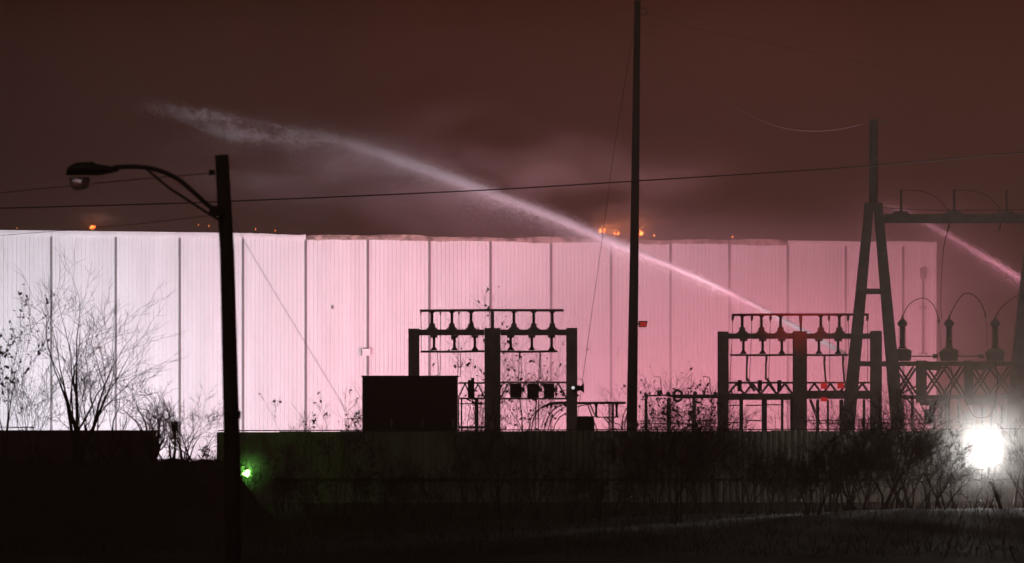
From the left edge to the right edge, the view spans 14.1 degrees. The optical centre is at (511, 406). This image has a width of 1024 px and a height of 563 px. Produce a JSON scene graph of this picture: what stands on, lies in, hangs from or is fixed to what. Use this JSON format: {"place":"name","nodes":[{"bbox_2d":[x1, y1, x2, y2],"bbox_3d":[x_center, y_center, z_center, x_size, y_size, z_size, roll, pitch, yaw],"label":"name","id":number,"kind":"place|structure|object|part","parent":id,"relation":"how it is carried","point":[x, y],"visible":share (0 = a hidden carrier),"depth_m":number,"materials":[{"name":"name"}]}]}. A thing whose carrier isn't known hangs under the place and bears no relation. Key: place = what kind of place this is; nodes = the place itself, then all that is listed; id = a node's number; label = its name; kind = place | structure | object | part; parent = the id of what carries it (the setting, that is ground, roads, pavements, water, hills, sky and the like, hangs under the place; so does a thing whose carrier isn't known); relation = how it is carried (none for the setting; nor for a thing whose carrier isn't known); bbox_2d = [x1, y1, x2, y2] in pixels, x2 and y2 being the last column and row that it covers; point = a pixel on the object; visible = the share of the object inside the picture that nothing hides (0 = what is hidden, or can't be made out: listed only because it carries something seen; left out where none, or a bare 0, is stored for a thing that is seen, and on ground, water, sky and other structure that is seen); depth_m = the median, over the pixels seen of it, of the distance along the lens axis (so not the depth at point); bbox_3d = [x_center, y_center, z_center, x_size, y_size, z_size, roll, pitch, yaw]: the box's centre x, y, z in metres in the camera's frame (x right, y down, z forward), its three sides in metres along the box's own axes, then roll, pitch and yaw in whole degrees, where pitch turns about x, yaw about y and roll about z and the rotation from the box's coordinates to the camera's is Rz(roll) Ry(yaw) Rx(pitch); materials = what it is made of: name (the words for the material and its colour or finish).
{"place":"outdoors","nodes":[
{"label":"outdoors","id":0,"kind":"place"},
{"bbox_2d":[134,88,846,365],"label":"water jet","id":1,"kind":"object","parent":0,"point":[461,181],"visible":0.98,"depth_m":246.19},
{"bbox_2d":[0,458,1023,562],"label":"ground","id":2,"kind":"structure","parent":0,"point":[194,518],"depth_m":100.36,"materials":[{"name":"soil"}]},
{"bbox_2d":[0,284,58,462],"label":"tree","id":3,"kind":"object","parent":2,"relation":"on","point":[5,444],"visible":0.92,"depth_m":109.96,"materials":[{"name":"black plant"}]},
{"bbox_2d":[0,335,108,462],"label":"shrub","id":4,"kind":"object","parent":2,"relation":"on","point":[31,402],"visible":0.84,"depth_m":112.88,"materials":[{"name":"black plant"}]},
{"bbox_2d":[0,427,155,461],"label":"storage container","id":5,"kind":"object","parent":2,"relation":"on","point":[60,441],"visible":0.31,"depth_m":129.00,"materials":[{"name":"paint"}]},
{"bbox_2d":[12,238,188,466],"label":"tree","id":6,"kind":"object","parent":2,"relation":"on","point":[78,449],"visible":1,"depth_m":107.89,"materials":[{"name":"black plant"}]},
{"bbox_2d":[39,336,168,461],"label":"tree","id":7,"kind":"object","parent":2,"relation":"on","point":[90,445],"visible":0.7,"depth_m":112.02,"materials":[{"name":"black plant"}]},
{"bbox_2d":[106,371,187,461],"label":"tree","id":8,"kind":"object","parent":2,"relation":"on","point":[154,452],"visible":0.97,"depth_m":111.84,"materials":[{"name":"black plant"}]},
{"bbox_2d":[66,155,241,562],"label":"street lamp","id":9,"kind":"object","parent":2,"relation":"on","point":[222,210],"visible":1,"depth_m":59.90,"materials":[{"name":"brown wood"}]},
{"bbox_2d":[0,173,208,192],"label":"power line","id":10,"kind":"object","parent":9,"relation":"attached to","point":[106,182],"visible":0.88,"depth_m":68.18,"materials":[{"name":"black metal"}]},
{"bbox_2d":[0,215,208,235],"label":"power line","id":11,"kind":"object","parent":9,"relation":"attached to","point":[112,226],"visible":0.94,"depth_m":76.22,"materials":[{"name":"black metal"}]},
{"bbox_2d":[234,220,377,461],"bbox_3d":[-3.028,-0.929,61.498,0.032,3.536,3.598,0,0,34],"label":"guy wire","id":12,"kind":"object","parent":9,"relation":"attached to","point":[303,339],"visible":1,"depth_m":61.39,"materials":[{"name":"black metal"}]},
{"bbox_2d":[138,402,199,459],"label":"shrub","id":13,"kind":"object","parent":2,"relation":"on","point":[170,451],"visible":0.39,"depth_m":116.94,"materials":[{"name":"black plant"}]},
{"bbox_2d":[134,385,222,461],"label":"shrub","id":14,"kind":"object","parent":2,"relation":"on","point":[185,459],"visible":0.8,"depth_m":115.05,"materials":[{"name":"black plant"}]},
{"bbox_2d":[197,444,223,469],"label":"shrub","id":15,"kind":"object","parent":2,"relation":"on","point":[203,449],"visible":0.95,"depth_m":109.00,"materials":[{"name":"black plant"}]},
{"bbox_2d":[221,441,278,497],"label":"shrub","id":16,"kind":"object","parent":2,"relation":"on","point":[267,467],"visible":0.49,"depth_m":132.34,"materials":[{"name":"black plant"}]},
{"bbox_2d":[240,456,282,502],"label":"shrub","id":17,"kind":"object","parent":2,"relation":"on","point":[252,474],"visible":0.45,"depth_m":130.53,"materials":[{"name":"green plant"}]},
{"bbox_2d":[265,467,301,511],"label":"shrub","id":18,"kind":"object","parent":2,"relation":"on","point":[277,490],"visible":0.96,"depth_m":125.96,"materials":[{"name":"black plant"}]},
{"bbox_2d":[257,430,312,511],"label":"shrub","id":19,"kind":"object","parent":2,"relation":"on","point":[290,473],"visible":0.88,"depth_m":126.08,"materials":[{"name":"black plant"}]},
{"bbox_2d":[281,468,330,516],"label":"shrub","id":20,"kind":"object","parent":2,"relation":"on","point":[316,493],"visible":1,"depth_m":121.06,"materials":[{"name":"black plant"}]},
{"bbox_2d":[259,376,392,512],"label":"shrub","id":21,"kind":"object","parent":2,"relation":"on","point":[332,448],"visible":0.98,"depth_m":124.05,"materials":[{"name":"black plant"}]},
{"bbox_2d":[320,459,380,511],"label":"shrub","id":22,"kind":"object","parent":2,"relation":"on","point":[356,494],"visible":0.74,"depth_m":126.34,"materials":[{"name":"black plant"}]},
{"bbox_2d":[338,385,417,513],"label":"shrub","id":23,"kind":"object","parent":2,"relation":"on","point":[357,421],"visible":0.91,"depth_m":123.97,"materials":[{"name":"black plant"}]},
{"bbox_2d":[350,439,416,521],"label":"shrub","id":24,"kind":"object","parent":2,"relation":"on","point":[385,500],"visible":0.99,"depth_m":115.83,"materials":[{"name":"black plant"}]},
{"bbox_2d":[346,376,458,431],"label":"metal cabinet","id":25,"kind":"object","parent":2,"relation":"on","point":[404,402],"visible":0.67,"depth_m":143.97,"materials":[{"name":"metal"}]},
{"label":"door","id":26,"kind":"part","parent":25,"relation":"part of","materials":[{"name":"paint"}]},
{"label":"door","id":27,"kind":"part","parent":25,"relation":"part of","materials":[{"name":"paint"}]},
{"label":"door","id":28,"kind":"part","parent":25,"relation":"part of","materials":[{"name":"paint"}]},
{"bbox_2d":[377,456,439,518],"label":"shrub","id":29,"kind":"object","parent":2,"relation":"on","point":[404,499],"visible":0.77,"depth_m":118.15,"materials":[{"name":"black plant"}]},
{"bbox_2d":[403,444,473,522],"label":"shrub","id":30,"kind":"object","parent":2,"relation":"on","point":[439,498],"visible":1,"depth_m":114.40,"materials":[{"name":"black plant"}]},
{"bbox_2d":[430,423,505,512],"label":"shrub","id":31,"kind":"object","parent":2,"relation":"on","point":[464,479],"visible":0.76,"depth_m":125.41,"materials":[{"name":"black plant"}]},
{"bbox_2d":[0,230,936,460],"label":"warehouse","id":32,"kind":"structure","parent":2,"relation":"on","point":[353,305],"depth_m":247.01,"materials":[{"name":"white paint"}]},
{"bbox_2d":[441,371,532,515],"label":"shrub","id":33,"kind":"object","parent":2,"relation":"on","point":[497,509],"visible":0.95,"depth_m":121.63,"materials":[{"name":"black plant"}]},
{"bbox_2d":[408,309,576,430],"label":"bus frame","id":34,"kind":"object","parent":2,"relation":"on","point":[492,351],"visible":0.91,"depth_m":152.00,"materials":[{"name":"metal"}]},
{"bbox_2d":[571,379,583,392],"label":"floodlight","id":35,"kind":"object","parent":34,"relation":"attached to","point":[576,388],"visible":0.93,"depth_m":151.61,"materials":[{"name":"paint"}]},
{"bbox_2d":[432,284,581,429],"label":"tree","id":36,"kind":"object","parent":2,"relation":"on","point":[468,364],"visible":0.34,"depth_m":172.03,"materials":[{"name":"black plant"}]},
{"bbox_2d":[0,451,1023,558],"bbox_3d":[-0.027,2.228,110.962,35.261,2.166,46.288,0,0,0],"label":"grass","id":37,"kind":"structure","parent":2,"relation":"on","point":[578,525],"depth_m":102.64,"materials":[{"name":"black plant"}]},
{"bbox_2d":[484,424,553,520],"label":"shrub","id":38,"kind":"object","parent":2,"relation":"on","point":[517,487],"visible":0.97,"depth_m":116.23,"materials":[{"name":"black plant"}]},
{"bbox_2d":[457,317,588,430],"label":"tree","id":39,"kind":"object","parent":2,"relation":"on","point":[555,405],"visible":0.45,"depth_m":173.95,"materials":[{"name":"black plant"}]},
{"bbox_2d":[473,424,587,520],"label":"shrub","id":40,"kind":"object","parent":2,"relation":"on","point":[531,499],"visible":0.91,"depth_m":115.99,"materials":[{"name":"black plant"}]},
{"bbox_2d":[519,452,598,522],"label":"shrub","id":41,"kind":"object","parent":2,"relation":"on","point":[578,490],"visible":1,"depth_m":114.26,"materials":[{"name":"black plant"}]},
{"bbox_2d":[576,416,594,430],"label":"kiosk cabinet","id":42,"kind":"object","parent":2,"relation":"on","point":[585,422],"visible":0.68,"depth_m":146.00,"materials":[{"name":"metal"}]},
{"bbox_2d":[568,462,610,520],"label":"shrub","id":43,"kind":"object","parent":2,"relation":"on","point":[601,487],"visible":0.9,"depth_m":116.12,"materials":[{"name":"black plant"}]},
{"bbox_2d":[577,402,626,430],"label":"busbar rack","id":44,"kind":"object","parent":2,"relation":"on","point":[596,406],"visible":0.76,"depth_m":152.17,"materials":[{"name":"metal"}]},
{"bbox_2d":[217,428,1023,504],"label":"corrugated fence","id":45,"kind":"object","parent":2,"relation":"on","point":[424,449],"visible":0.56,"depth_m":135.00,"materials":[{"name":"metal"}]},
{"bbox_2d":[626,1,646,430],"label":"utility pole","id":46,"kind":"object","parent":2,"relation":"on","point":[632,376],"visible":0.94,"depth_m":149.87,"materials":[{"name":"brown wood"}]},
{"bbox_2d":[576,11,636,426],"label":"guy wire","id":47,"kind":"object","parent":46,"relation":"attached to","point":[604,221],"visible":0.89,"depth_m":148.48,"materials":[{"name":"black metal"}]},
{"bbox_2d":[638,321,647,326],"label":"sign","id":48,"kind":"object","parent":46,"relation":"attached to","point":[642,323],"visible":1,"depth_m":149.80,"materials":[{"name":"metal"}]},
{"bbox_2d":[600,418,711,512],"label":"shrub","id":49,"kind":"object","parent":2,"relation":"on","point":[654,507],"visible":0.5,"depth_m":124.43,"materials":[{"name":"black plant"}]},
{"bbox_2d":[619,363,709,430],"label":"shrub","id":50,"kind":"object","parent":2,"relation":"on","point":[662,409],"visible":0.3,"depth_m":168.00,"materials":[{"name":"black plant"}]},
{"bbox_2d":[598,368,744,522],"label":"shrub","id":51,"kind":"object","parent":2,"relation":"on","point":[668,457],"visible":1,"depth_m":114.06,"materials":[{"name":"black plant"}]},
{"bbox_2d":[640,376,718,430],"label":"bus switch","id":52,"kind":"object","parent":2,"relation":"on","point":[694,395],"visible":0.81,"depth_m":147.98,"materials":[{"name":"metal"}]},
{"bbox_2d":[656,423,722,511],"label":"shrub","id":53,"kind":"object","parent":2,"relation":"on","point":[700,472],"visible":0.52,"depth_m":126.48,"materials":[{"name":"black plant"}]},
{"bbox_2d":[676,378,761,509],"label":"shrub","id":54,"kind":"object","parent":2,"relation":"on","point":[713,491],"visible":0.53,"depth_m":128.65,"materials":[{"name":"black plant"}]},
{"bbox_2d":[680,379,759,430],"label":"shrub","id":55,"kind":"object","parent":2,"relation":"on","point":[698,408],"visible":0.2,"depth_m":167.37,"materials":[{"name":"black plant"}]},
{"bbox_2d":[692,410,792,512],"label":"shrub","id":56,"kind":"object","parent":2,"relation":"on","point":[759,460],"visible":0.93,"depth_m":124.61,"materials":[{"name":"black plant"}]},
{"bbox_2d":[746,447,814,512],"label":"shrub","id":57,"kind":"object","parent":2,"relation":"on","point":[773,488],"visible":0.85,"depth_m":124.96,"materials":[{"name":"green plant"}]},
{"bbox_2d":[768,446,811,510],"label":"shrub","id":58,"kind":"object","parent":2,"relation":"on","point":[797,498],"visible":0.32,"depth_m":126.61,"materials":[{"name":"black plant"}]},
{"bbox_2d":[717,313,881,430],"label":"bus frame","id":59,"kind":"object","parent":2,"relation":"on","point":[800,394],"visible":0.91,"depth_m":156.00,"materials":[{"name":"metal"}]},
{"bbox_2d":[764,428,851,514],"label":"shrub","id":60,"kind":"object","parent":2,"relation":"on","point":[806,481],"visible":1,"depth_m":114.36,"materials":[{"name":"black plant"}]},
{"bbox_2d":[757,389,934,509],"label":"shrub","id":61,"kind":"object","parent":2,"relation":"on","point":[851,504],"visible":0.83,"depth_m":119.39,"materials":[{"name":"black plant"}]},
{"bbox_2d":[802,433,897,511],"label":"shrub","id":62,"kind":"object","parent":2,"relation":"on","point":[849,469],"visible":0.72,"depth_m":120.04,"materials":[{"name":"black plant"}]},
{"bbox_2d":[807,417,906,511],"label":"shrub","id":63,"kind":"object","parent":2,"relation":"on","point":[831,501],"visible":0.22,"depth_m":124.83,"materials":[{"name":"black plant"}]},
{"bbox_2d":[833,439,906,509],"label":"shrub","id":64,"kind":"object","parent":2,"relation":"on","point":[873,487],"visible":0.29,"depth_m":125.21,"materials":[{"name":"black plant"}]},
{"bbox_2d":[797,371,956,509],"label":"shrub","id":65,"kind":"object","parent":2,"relation":"on","point":[902,447],"visible":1,"depth_m":118.08,"materials":[{"name":"black plant"}]},
{"bbox_2d":[835,386,966,508],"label":"shrub","id":66,"kind":"object","parent":2,"relation":"on","point":[898,499],"visible":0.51,"depth_m":121.63,"materials":[{"name":"black plant"}]},
{"bbox_2d":[844,380,1005,508],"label":"shrub","id":67,"kind":"object","parent":2,"relation":"on","point":[907,499],"visible":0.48,"depth_m":122.05,"materials":[{"name":"black plant"}]},
{"bbox_2d":[841,119,1023,430],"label":"gantry","id":68,"kind":"object","parent":2,"relation":"on","point":[881,219],"visible":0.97,"depth_m":145.80,"materials":[{"name":"metal"}]},
{"bbox_2d":[724,97,867,130],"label":"power line","id":69,"kind":"object","parent":68,"relation":"attached to","point":[794,129],"visible":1,"depth_m":163.62,"materials":[{"name":"metal"}]},
{"bbox_2d":[940,233,946,316],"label":"power line","id":70,"kind":"object","parent":68,"relation":"hanging from","point":[941,273],"visible":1,"depth_m":148.33,"materials":[{"name":"black metal"}]},
{"bbox_2d":[899,426,970,507],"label":"shrub","id":71,"kind":"object","parent":2,"relation":"on","point":[928,498],"visible":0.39,"depth_m":123.27,"materials":[{"name":"black plant"}]},
{"bbox_2d":[895,421,993,508],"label":"shrub","id":72,"kind":"object","parent":2,"relation":"on","point":[937,502],"visible":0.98,"depth_m":118.33,"materials":[{"name":"black plant"}]},
{"bbox_2d":[934,459,968,508],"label":"shrub","id":73,"kind":"object","parent":2,"relation":"on","point":[950,489],"visible":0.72,"depth_m":123.15,"materials":[{"name":"black plant"}]},
{"bbox_2d":[882,361,1023,430],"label":"lattice platform","id":74,"kind":"structure","parent":2,"relation":"on","point":[922,396],"depth_m":149.92,"materials":[{"name":"metal"}]},
{"bbox_2d":[897,298,940,360],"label":"bushing tank","id":75,"kind":"object","parent":74,"relation":"on","point":[904,354],"visible":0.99,"depth_m":150.18,"materials":[{"name":"black metal"}]},
{"bbox_2d":[933,293,987,360],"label":"bushing tank","id":76,"kind":"object","parent":74,"relation":"on","point":[948,354],"visible":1,"depth_m":150.16,"materials":[{"name":"black metal"}]},
{"bbox_2d":[979,295,1018,360],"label":"bushing tank","id":77,"kind":"object","parent":74,"relation":"on","point":[994,354],"visible":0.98,"depth_m":150.14,"materials":[{"name":"black metal"}]},
{"bbox_2d":[951,485,985,507],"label":"shrub","id":78,"kind":"object","parent":2,"relation":"on","point":[962,494],"visible":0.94,"depth_m":121.97,"materials":[{"name":"black plant"}]},
{"bbox_2d":[970,445,994,503],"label":"floodlight","id":79,"kind":"object","parent":2,"relation":"on","point":[989,457],"visible":0.64,"depth_m":131.46,"materials":[{"name":"paint"}]},
{"bbox_2d":[980,481,1001,507],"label":"shrub","id":80,"kind":"object","parent":2,"relation":"on","point":[993,499],"visible":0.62,"depth_m":125.49,"materials":[{"name":"black plant"}]},
{"bbox_2d":[979,457,1007,507],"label":"shrub","id":81,"kind":"object","parent":2,"relation":"on","point":[997,498],"visible":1,"depth_m":117.32,"materials":[{"name":"black plant"}]},
{"bbox_2d":[975,425,1023,503],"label":"shrub","id":82,"kind":"object","parent":2,"relation":"on","point":[1006,454],"visible":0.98,"depth_m":118.94,"materials":[{"name":"black plant"}]},
{"bbox_2d":[990,415,1023,507],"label":"shrub","id":83,"kind":"object","parent":2,"relation":"on","point":[1016,491],"visible":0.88,"depth_m":126.75,"materials":[{"name":"black plant"}]},
{"bbox_2d":[0,152,1023,208],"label":"power line","id":84,"kind":"object","parent":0,"point":[517,188],"visible":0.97,"depth_m":127.99,"materials":[{"name":"black metal"}]},
{"bbox_2d":[0,0,1023,430],"label":"sky","id":85,"kind":"structure","parent":0,"point":[514,93],"materials":[{"name":"brown"}]},
{"bbox_2d":[882,197,1020,311],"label":"water jet","id":86,"kind":"object","parent":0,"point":[998,264],"visible":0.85,"depth_m":234.72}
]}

